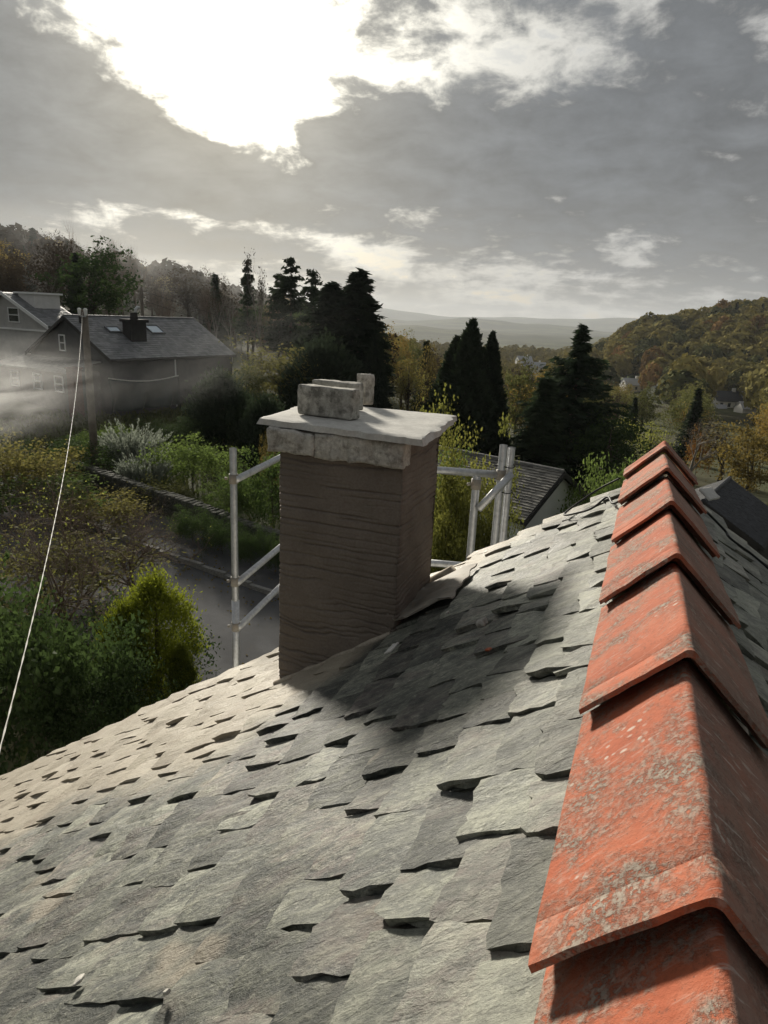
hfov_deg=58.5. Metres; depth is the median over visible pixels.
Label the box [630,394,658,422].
valley tree
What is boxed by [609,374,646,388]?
field
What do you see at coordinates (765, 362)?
hillside tree
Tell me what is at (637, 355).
hillside tree
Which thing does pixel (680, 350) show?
hillside tree
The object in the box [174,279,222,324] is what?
hill tree
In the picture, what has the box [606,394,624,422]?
valley tree
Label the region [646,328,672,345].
hillside tree
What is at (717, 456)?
thin tree
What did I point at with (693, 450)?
orange tree
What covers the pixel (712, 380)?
hillside tree
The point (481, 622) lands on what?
mortar lump
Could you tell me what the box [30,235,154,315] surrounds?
hill tree
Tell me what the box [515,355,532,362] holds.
house
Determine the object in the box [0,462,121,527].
shrub
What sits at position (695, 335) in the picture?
hillside tree
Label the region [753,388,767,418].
valley tree
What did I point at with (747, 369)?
hillside tree
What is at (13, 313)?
window
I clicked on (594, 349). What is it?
hillside tree
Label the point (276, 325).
hill tree
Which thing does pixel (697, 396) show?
valley tree
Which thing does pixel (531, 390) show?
valley tree
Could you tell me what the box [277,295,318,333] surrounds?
hill tree
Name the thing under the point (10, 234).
hilltop wood
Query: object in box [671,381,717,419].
valley tree
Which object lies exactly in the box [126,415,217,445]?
shrub
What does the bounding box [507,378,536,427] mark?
valley tree
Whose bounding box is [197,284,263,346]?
hill tree
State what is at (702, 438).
bare tree
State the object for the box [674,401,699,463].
valley tree
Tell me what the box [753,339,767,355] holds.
hillside tree
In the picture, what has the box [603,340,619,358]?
hillside tree
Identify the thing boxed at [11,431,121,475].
shrub
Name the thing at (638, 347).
hillside tree
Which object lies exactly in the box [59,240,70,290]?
hill tree
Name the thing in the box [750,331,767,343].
hillside tree
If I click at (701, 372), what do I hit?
hillside tree
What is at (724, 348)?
hillside tree
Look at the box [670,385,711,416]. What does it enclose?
valley tree
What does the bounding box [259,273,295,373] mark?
pine
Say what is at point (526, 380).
olive tree
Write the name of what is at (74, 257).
hill tree
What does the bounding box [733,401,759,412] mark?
house
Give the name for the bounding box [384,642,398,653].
stone sliver
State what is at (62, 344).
window
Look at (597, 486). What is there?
laurel shrub
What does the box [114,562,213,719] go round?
golden conifer
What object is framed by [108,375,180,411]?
tarpaulin
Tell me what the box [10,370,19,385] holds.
window
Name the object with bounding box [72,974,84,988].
stone chip
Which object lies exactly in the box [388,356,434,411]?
olive tree
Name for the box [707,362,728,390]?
hillside tree
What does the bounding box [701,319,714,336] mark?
hillside tree
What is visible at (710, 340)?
hillside tree
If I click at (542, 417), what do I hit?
dark conifer
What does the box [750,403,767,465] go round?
valley tree
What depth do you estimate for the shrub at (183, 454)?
26.91 m
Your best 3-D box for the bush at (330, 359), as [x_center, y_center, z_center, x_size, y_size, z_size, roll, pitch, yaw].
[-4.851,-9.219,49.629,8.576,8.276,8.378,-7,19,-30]
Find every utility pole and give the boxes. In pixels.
[77,308,99,467]
[135,288,147,315]
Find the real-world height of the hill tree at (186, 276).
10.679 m
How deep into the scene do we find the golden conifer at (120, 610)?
12.12 m
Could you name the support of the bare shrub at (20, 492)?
on the ground
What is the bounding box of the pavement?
[0,463,279,588]
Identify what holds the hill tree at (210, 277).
on the ground
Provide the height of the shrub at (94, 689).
3.521 m
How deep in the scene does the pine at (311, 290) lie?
69.77 m
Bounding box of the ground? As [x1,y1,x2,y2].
[0,278,767,773]
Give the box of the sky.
[0,0,767,318]
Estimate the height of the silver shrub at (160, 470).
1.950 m
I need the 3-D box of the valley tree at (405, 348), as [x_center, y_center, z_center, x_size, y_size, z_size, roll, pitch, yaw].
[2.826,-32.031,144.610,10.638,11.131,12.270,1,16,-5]
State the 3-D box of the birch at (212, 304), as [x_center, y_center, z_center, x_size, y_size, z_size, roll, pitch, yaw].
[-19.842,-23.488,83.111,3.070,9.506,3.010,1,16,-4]
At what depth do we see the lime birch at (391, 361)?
64.44 m
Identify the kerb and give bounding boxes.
[5,492,278,597]
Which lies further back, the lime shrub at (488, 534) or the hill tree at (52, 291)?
the hill tree at (52, 291)
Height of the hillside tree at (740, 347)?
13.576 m
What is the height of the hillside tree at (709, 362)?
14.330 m
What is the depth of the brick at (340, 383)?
2.62 m
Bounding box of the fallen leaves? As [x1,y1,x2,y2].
[3,481,278,670]
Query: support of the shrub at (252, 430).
on the ground
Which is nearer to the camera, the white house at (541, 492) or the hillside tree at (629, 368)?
the white house at (541, 492)
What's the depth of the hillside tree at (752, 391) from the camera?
172.16 m
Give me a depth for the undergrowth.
36.17 m
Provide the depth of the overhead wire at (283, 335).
63.62 m
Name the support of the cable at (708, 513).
on the slate roofed house at (550, 807)
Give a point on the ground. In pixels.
(10, 406)
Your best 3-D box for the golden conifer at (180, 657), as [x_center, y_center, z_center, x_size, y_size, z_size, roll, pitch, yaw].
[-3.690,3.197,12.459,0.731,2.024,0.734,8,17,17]
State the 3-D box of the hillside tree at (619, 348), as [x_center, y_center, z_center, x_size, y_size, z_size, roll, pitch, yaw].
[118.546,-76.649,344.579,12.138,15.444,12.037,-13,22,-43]
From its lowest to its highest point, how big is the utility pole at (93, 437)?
7.255 m
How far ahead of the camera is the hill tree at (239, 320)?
96.13 m
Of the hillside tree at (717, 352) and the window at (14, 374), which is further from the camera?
the hillside tree at (717, 352)
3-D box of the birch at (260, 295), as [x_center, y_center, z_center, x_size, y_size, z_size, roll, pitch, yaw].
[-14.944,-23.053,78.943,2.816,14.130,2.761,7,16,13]
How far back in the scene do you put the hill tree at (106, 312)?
87.66 m
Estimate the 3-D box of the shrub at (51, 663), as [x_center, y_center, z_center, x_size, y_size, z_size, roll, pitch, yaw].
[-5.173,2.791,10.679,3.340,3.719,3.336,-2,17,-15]
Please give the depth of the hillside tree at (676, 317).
384.89 m
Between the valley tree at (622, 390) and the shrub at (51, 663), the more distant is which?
the valley tree at (622, 390)
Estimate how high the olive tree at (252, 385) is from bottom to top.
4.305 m
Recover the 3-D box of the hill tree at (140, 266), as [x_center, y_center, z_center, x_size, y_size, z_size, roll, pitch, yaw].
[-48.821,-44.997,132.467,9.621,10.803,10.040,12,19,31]
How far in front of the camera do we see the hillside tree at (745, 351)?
280.97 m
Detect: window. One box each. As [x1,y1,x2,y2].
[7,307,19,322]
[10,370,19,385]
[32,373,42,389]
[54,375,63,392]
[58,334,65,350]
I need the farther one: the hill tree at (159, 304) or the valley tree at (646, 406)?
the valley tree at (646, 406)
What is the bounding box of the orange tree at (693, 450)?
[682,425,712,474]
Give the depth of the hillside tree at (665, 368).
258.69 m
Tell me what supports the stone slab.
on the slate roofed house at (550, 807)
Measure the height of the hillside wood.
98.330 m
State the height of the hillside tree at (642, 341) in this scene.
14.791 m
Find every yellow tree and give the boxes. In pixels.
[596,415,656,461]
[633,421,680,458]
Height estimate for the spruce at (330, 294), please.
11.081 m
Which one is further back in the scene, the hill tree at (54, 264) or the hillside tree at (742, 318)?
the hillside tree at (742, 318)
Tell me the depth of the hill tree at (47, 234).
159.86 m
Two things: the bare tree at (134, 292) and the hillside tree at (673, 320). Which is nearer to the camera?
the bare tree at (134, 292)
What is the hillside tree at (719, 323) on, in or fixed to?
on the ground
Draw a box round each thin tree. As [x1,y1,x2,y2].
[402,338,442,411]
[680,421,760,481]
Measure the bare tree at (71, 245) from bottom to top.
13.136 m
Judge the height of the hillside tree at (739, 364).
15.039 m
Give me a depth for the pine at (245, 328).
80.75 m
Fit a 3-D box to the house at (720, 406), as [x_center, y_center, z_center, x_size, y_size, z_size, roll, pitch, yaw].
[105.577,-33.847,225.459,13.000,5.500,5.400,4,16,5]
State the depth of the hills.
3527.07 m
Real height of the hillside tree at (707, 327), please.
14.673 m
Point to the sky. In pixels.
(545, 159)
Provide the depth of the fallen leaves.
20.02 m
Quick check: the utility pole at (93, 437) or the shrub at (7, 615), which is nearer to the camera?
the shrub at (7, 615)
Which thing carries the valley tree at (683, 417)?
on the ground
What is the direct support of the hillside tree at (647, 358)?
on the ground
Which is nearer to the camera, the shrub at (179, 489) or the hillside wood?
the shrub at (179, 489)
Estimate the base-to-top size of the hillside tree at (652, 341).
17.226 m
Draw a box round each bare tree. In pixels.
[51,217,88,307]
[84,245,107,314]
[94,234,122,314]
[103,242,129,315]
[120,245,148,305]
[678,415,734,481]
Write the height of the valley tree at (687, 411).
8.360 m
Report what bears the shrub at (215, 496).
on the ground
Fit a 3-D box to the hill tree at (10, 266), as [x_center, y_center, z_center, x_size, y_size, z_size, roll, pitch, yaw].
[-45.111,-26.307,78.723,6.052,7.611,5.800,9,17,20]
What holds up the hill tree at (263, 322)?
on the ground
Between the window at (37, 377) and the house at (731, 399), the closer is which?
the window at (37, 377)
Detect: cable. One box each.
[0,312,82,750]
[563,471,767,568]
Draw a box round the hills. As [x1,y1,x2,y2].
[317,307,638,349]
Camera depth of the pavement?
21.27 m
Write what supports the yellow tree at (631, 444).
on the ground
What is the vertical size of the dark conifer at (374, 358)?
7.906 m
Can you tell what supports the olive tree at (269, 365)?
on the ground
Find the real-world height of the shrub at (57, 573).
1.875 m
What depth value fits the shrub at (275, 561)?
19.84 m
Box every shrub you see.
[0,427,91,506]
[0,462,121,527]
[0,465,70,534]
[0,521,186,631]
[0,535,91,704]
[0,575,164,774]
[2,605,187,765]
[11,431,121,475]
[18,477,165,552]
[38,482,168,536]
[51,586,222,709]
[64,422,146,460]
[85,418,173,472]
[88,491,214,570]
[112,447,172,484]
[125,432,258,498]
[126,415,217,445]
[133,473,194,511]
[161,503,222,547]
[191,470,270,518]
[194,512,246,560]
[209,445,280,528]
[219,519,279,566]
[251,530,279,571]
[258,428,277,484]
[419,382,513,573]
[433,436,515,571]
[458,447,528,561]
[554,452,638,515]
[601,457,668,493]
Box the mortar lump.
[476,617,486,627]
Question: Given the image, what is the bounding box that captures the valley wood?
[383,329,702,386]
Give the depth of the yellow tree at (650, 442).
56.29 m
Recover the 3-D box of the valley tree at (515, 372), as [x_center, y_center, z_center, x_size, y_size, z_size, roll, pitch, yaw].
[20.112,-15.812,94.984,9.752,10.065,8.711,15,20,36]
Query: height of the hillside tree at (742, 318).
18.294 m
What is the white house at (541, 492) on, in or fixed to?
on the ground
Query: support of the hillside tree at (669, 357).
on the ground
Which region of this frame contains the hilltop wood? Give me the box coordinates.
[0,222,305,334]
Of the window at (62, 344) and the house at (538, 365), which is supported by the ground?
the house at (538, 365)
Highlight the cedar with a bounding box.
[507,322,644,488]
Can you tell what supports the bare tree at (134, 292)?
on the ground
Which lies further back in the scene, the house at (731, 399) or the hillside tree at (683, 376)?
the house at (731, 399)
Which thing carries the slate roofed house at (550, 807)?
on the ground
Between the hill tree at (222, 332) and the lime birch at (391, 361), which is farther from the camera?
the hill tree at (222, 332)
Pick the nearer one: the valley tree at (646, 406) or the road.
the road
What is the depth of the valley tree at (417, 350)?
107.51 m
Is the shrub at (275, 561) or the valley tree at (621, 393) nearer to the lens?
the shrub at (275, 561)
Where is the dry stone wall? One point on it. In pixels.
(114, 479)
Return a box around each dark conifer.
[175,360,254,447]
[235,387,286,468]
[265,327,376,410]
[362,327,392,408]
[507,375,581,478]
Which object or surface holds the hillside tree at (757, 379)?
on the ground
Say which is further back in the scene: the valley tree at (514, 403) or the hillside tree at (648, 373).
the hillside tree at (648, 373)
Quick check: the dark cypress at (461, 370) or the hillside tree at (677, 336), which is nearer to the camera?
the dark cypress at (461, 370)
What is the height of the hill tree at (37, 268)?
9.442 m
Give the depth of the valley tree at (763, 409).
94.12 m
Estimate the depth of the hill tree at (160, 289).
120.29 m
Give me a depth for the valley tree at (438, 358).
122.65 m
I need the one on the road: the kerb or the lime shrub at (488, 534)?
the kerb
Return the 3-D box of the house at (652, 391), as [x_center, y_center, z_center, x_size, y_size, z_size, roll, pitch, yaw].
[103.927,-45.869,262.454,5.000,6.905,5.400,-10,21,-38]
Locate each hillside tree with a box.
[546,360,594,385]
[588,351,598,357]
[592,341,607,351]
[592,347,601,358]
[600,366,620,385]
[602,340,613,350]
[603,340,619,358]
[609,344,630,361]
[616,349,637,377]
[617,350,629,376]
[619,343,636,353]
[627,326,655,338]
[631,348,656,369]
[633,343,652,363]
[636,337,657,351]
[637,311,657,323]
[638,362,662,388]
[639,346,665,374]
[640,336,661,349]
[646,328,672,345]
[652,317,681,330]
[652,319,677,331]
[654,352,672,360]
[654,355,708,398]
[655,369,712,407]
[657,365,669,387]
[658,315,685,325]
[658,352,718,401]
[662,325,678,333]
[667,332,690,347]
[675,341,700,360]
[676,325,688,329]
[682,325,708,339]
[692,342,724,359]
[694,323,716,334]
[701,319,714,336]
[701,337,716,351]
[706,306,725,316]
[706,360,719,370]
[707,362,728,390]
[708,366,727,390]
[710,315,732,330]
[715,298,731,308]
[715,307,737,316]
[718,352,735,357]
[720,347,730,359]
[720,360,758,385]
[721,322,743,336]
[724,370,746,390]
[725,343,746,353]
[726,365,753,390]
[728,313,749,332]
[733,319,756,334]
[735,300,754,312]
[737,372,756,397]
[742,349,753,356]
[743,364,767,413]
[744,314,767,335]
[746,354,766,368]
[747,364,767,399]
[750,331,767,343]
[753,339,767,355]
[755,324,767,341]
[757,358,767,373]
[759,379,767,408]
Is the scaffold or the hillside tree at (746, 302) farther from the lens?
the hillside tree at (746, 302)
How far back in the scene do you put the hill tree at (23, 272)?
74.83 m
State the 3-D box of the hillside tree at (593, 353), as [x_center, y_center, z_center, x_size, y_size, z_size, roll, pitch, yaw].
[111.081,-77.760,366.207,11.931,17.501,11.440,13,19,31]
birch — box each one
[206,281,228,337]
[213,276,236,363]
[243,247,269,363]
[383,338,405,398]
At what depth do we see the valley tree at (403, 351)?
102.64 m
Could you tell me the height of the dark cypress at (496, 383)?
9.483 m
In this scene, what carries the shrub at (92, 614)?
on the ground
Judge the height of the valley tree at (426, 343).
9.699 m
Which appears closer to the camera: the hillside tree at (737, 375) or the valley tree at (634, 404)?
the valley tree at (634, 404)
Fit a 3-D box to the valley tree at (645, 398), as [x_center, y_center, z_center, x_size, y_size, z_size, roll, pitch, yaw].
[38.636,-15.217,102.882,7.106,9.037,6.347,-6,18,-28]
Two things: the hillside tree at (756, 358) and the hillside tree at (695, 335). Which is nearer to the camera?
the hillside tree at (756, 358)
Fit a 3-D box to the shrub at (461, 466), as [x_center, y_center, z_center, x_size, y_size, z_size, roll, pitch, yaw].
[1.187,1.051,16.241,3.124,5.538,3.120,-10,20,-38]
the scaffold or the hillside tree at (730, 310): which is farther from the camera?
the hillside tree at (730, 310)
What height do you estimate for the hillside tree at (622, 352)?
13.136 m
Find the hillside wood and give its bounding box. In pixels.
[558,297,767,383]
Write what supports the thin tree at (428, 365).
on the ground
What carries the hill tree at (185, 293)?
on the ground
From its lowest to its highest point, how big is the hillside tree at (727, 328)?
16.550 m
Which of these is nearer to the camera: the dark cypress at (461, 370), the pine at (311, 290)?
the dark cypress at (461, 370)
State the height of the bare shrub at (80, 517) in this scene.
3.335 m
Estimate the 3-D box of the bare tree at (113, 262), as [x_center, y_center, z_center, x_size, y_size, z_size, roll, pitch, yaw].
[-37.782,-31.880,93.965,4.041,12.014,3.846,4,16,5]
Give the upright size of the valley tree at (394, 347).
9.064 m
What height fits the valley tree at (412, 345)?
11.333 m
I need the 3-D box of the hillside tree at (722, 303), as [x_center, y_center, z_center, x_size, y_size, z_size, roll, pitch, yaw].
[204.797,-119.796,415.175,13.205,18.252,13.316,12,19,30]
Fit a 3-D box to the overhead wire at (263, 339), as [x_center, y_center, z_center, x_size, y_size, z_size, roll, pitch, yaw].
[-3.856,-14.299,62.575,39.636,8.142,0.029,6,16,11]
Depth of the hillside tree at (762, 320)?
323.69 m
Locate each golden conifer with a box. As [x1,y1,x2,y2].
[88,591,165,726]
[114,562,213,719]
[162,637,201,696]
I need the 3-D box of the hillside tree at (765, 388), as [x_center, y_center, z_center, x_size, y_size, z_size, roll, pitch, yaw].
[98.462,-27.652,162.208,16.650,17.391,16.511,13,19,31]
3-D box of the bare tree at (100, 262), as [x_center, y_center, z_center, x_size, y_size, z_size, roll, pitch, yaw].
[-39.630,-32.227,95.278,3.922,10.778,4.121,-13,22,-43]
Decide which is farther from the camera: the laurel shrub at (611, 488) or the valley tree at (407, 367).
the valley tree at (407, 367)
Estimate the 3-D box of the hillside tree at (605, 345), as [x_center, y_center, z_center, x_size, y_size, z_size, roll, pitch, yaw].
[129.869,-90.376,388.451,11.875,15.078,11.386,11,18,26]
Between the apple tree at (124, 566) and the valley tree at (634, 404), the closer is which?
the apple tree at (124, 566)
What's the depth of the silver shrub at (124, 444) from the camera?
28.97 m
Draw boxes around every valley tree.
[378,324,405,388]
[380,321,419,383]
[389,327,419,386]
[391,337,431,399]
[394,358,419,408]
[396,342,419,378]
[409,340,434,411]
[412,347,443,393]
[502,368,512,403]
[504,362,539,417]
[505,365,573,434]
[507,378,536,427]
[583,376,620,419]
[585,377,628,419]
[606,381,635,418]
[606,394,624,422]
[609,384,639,421]
[621,381,672,433]
[625,397,640,440]
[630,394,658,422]
[654,389,722,440]
[663,387,721,434]
[665,402,712,437]
[668,383,701,408]
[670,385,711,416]
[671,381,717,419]
[673,387,705,449]
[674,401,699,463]
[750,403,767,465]
[752,399,767,419]
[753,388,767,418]
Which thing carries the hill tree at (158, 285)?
on the ground
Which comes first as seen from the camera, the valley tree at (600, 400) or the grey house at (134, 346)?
the grey house at (134, 346)
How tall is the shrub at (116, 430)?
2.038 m
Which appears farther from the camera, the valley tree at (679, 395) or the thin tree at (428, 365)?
the valley tree at (679, 395)
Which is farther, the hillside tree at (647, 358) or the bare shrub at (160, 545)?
the hillside tree at (647, 358)
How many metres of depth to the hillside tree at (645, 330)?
360.29 m
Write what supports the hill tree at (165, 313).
on the ground
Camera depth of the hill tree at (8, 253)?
94.28 m
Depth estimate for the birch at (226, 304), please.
78.57 m
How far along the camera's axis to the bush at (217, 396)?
36.02 m
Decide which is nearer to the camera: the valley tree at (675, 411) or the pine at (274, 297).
the pine at (274, 297)
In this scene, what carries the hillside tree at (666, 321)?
on the ground
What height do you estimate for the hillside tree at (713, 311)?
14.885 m
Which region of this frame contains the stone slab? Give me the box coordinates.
[256,406,456,446]
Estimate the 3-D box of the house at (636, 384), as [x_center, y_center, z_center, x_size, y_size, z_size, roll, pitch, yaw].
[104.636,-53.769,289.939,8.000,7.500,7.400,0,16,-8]
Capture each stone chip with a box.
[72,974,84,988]
[162,989,171,996]
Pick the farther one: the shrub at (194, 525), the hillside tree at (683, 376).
the hillside tree at (683, 376)
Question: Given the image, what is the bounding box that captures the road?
[0,497,279,681]
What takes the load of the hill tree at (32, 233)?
on the ground
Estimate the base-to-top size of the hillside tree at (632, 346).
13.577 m
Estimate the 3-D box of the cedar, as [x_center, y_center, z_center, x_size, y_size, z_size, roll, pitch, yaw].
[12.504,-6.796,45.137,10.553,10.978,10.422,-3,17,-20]
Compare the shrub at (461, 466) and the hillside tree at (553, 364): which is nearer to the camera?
the shrub at (461, 466)
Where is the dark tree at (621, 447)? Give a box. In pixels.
[560,404,653,488]
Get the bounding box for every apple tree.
[0,449,153,660]
[25,483,201,608]
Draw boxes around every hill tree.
[0,238,39,285]
[0,250,31,291]
[0,254,25,284]
[0,254,40,291]
[3,236,86,307]
[16,245,38,291]
[20,226,63,239]
[27,240,52,291]
[28,228,45,282]
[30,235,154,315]
[30,240,111,309]
[39,269,64,303]
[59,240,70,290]
[66,253,89,313]
[100,276,134,314]
[116,250,153,305]
[129,271,171,316]
[141,275,178,313]
[144,277,174,316]
[148,264,220,317]
[155,294,180,316]
[171,265,208,317]
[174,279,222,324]
[177,268,230,321]
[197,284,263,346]
[197,288,222,332]
[202,273,233,340]
[231,298,270,352]
[235,304,246,349]
[244,305,277,364]
[266,310,297,358]
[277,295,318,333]
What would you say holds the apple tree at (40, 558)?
on the ground
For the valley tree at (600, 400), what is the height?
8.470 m
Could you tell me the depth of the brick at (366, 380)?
2.81 m
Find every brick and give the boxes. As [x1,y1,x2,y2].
[297,384,360,419]
[312,379,363,409]
[357,373,374,404]
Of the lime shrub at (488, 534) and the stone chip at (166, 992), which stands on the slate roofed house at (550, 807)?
the stone chip at (166, 992)
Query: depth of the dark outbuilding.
20.84 m
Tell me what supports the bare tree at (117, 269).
on the ground
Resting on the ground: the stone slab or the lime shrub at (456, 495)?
the lime shrub at (456, 495)
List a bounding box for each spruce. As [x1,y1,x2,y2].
[297,281,344,349]
[328,267,398,409]
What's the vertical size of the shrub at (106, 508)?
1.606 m
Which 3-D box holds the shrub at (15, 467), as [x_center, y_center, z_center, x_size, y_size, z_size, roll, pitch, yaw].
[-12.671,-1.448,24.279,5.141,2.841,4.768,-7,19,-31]
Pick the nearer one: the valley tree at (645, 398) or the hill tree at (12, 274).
the hill tree at (12, 274)
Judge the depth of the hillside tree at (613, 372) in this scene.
248.11 m
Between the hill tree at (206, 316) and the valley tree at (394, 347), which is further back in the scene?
the hill tree at (206, 316)
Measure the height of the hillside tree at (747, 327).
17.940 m
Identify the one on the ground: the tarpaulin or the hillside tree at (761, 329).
the hillside tree at (761, 329)
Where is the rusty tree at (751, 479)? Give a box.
[705,413,767,493]
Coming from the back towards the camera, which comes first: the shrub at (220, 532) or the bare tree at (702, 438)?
the bare tree at (702, 438)
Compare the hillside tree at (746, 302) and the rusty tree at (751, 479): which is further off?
the hillside tree at (746, 302)
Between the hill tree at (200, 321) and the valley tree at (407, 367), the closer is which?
the valley tree at (407, 367)
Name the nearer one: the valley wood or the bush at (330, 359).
the bush at (330, 359)
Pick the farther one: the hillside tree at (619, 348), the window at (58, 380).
the hillside tree at (619, 348)
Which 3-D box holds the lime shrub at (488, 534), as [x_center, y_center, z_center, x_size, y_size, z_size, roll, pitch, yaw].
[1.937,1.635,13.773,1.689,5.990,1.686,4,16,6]
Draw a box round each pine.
[232,259,261,364]
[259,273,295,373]
[263,257,309,363]
[297,269,323,353]
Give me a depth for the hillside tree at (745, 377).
224.63 m
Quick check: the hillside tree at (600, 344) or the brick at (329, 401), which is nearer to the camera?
the brick at (329, 401)
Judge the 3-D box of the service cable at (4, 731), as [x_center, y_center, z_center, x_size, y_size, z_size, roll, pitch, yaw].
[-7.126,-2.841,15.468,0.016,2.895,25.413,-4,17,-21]
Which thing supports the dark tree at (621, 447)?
on the ground
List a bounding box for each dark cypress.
[421,318,499,454]
[454,330,512,456]
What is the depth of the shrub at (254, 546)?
20.14 m
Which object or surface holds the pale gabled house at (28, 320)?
on the ground
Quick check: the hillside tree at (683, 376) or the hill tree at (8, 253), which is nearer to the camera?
the hill tree at (8, 253)
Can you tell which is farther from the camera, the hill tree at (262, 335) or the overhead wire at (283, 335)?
the hill tree at (262, 335)
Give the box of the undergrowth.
[0,400,767,765]
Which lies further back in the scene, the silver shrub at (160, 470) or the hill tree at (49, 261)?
the hill tree at (49, 261)
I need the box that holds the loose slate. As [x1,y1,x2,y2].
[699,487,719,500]
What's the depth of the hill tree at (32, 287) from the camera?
107.70 m
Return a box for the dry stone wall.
[65,459,279,558]
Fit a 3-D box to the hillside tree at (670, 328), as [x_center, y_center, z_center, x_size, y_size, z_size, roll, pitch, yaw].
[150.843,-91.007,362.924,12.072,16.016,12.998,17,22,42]
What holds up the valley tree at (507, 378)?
on the ground
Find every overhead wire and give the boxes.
[143,300,522,407]
[144,291,528,398]
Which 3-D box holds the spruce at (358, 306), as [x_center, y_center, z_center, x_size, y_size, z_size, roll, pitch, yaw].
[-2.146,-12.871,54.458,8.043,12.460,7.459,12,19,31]
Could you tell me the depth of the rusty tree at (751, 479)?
40.73 m
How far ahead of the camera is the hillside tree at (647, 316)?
401.73 m
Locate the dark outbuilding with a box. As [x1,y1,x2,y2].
[695,476,767,559]
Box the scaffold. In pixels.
[224,444,519,667]
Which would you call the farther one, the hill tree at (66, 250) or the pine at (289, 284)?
the hill tree at (66, 250)
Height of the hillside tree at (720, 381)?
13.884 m
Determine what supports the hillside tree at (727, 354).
on the ground
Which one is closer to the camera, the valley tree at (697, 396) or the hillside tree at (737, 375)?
the valley tree at (697, 396)
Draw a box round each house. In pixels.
[0,291,70,359]
[0,306,236,417]
[0,427,767,1023]
[435,445,590,539]
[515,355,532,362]
[520,361,545,378]
[619,376,642,392]
[647,384,657,397]
[708,401,727,408]
[710,388,742,407]
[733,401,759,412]
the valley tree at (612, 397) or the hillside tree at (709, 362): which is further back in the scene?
the hillside tree at (709, 362)
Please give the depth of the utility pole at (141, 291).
65.08 m
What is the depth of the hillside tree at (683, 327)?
372.09 m
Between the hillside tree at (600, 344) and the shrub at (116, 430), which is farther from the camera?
the hillside tree at (600, 344)
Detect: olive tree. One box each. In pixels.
[218,333,318,407]
[222,359,284,402]
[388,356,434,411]
[504,353,537,443]
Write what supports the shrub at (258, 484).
on the ground

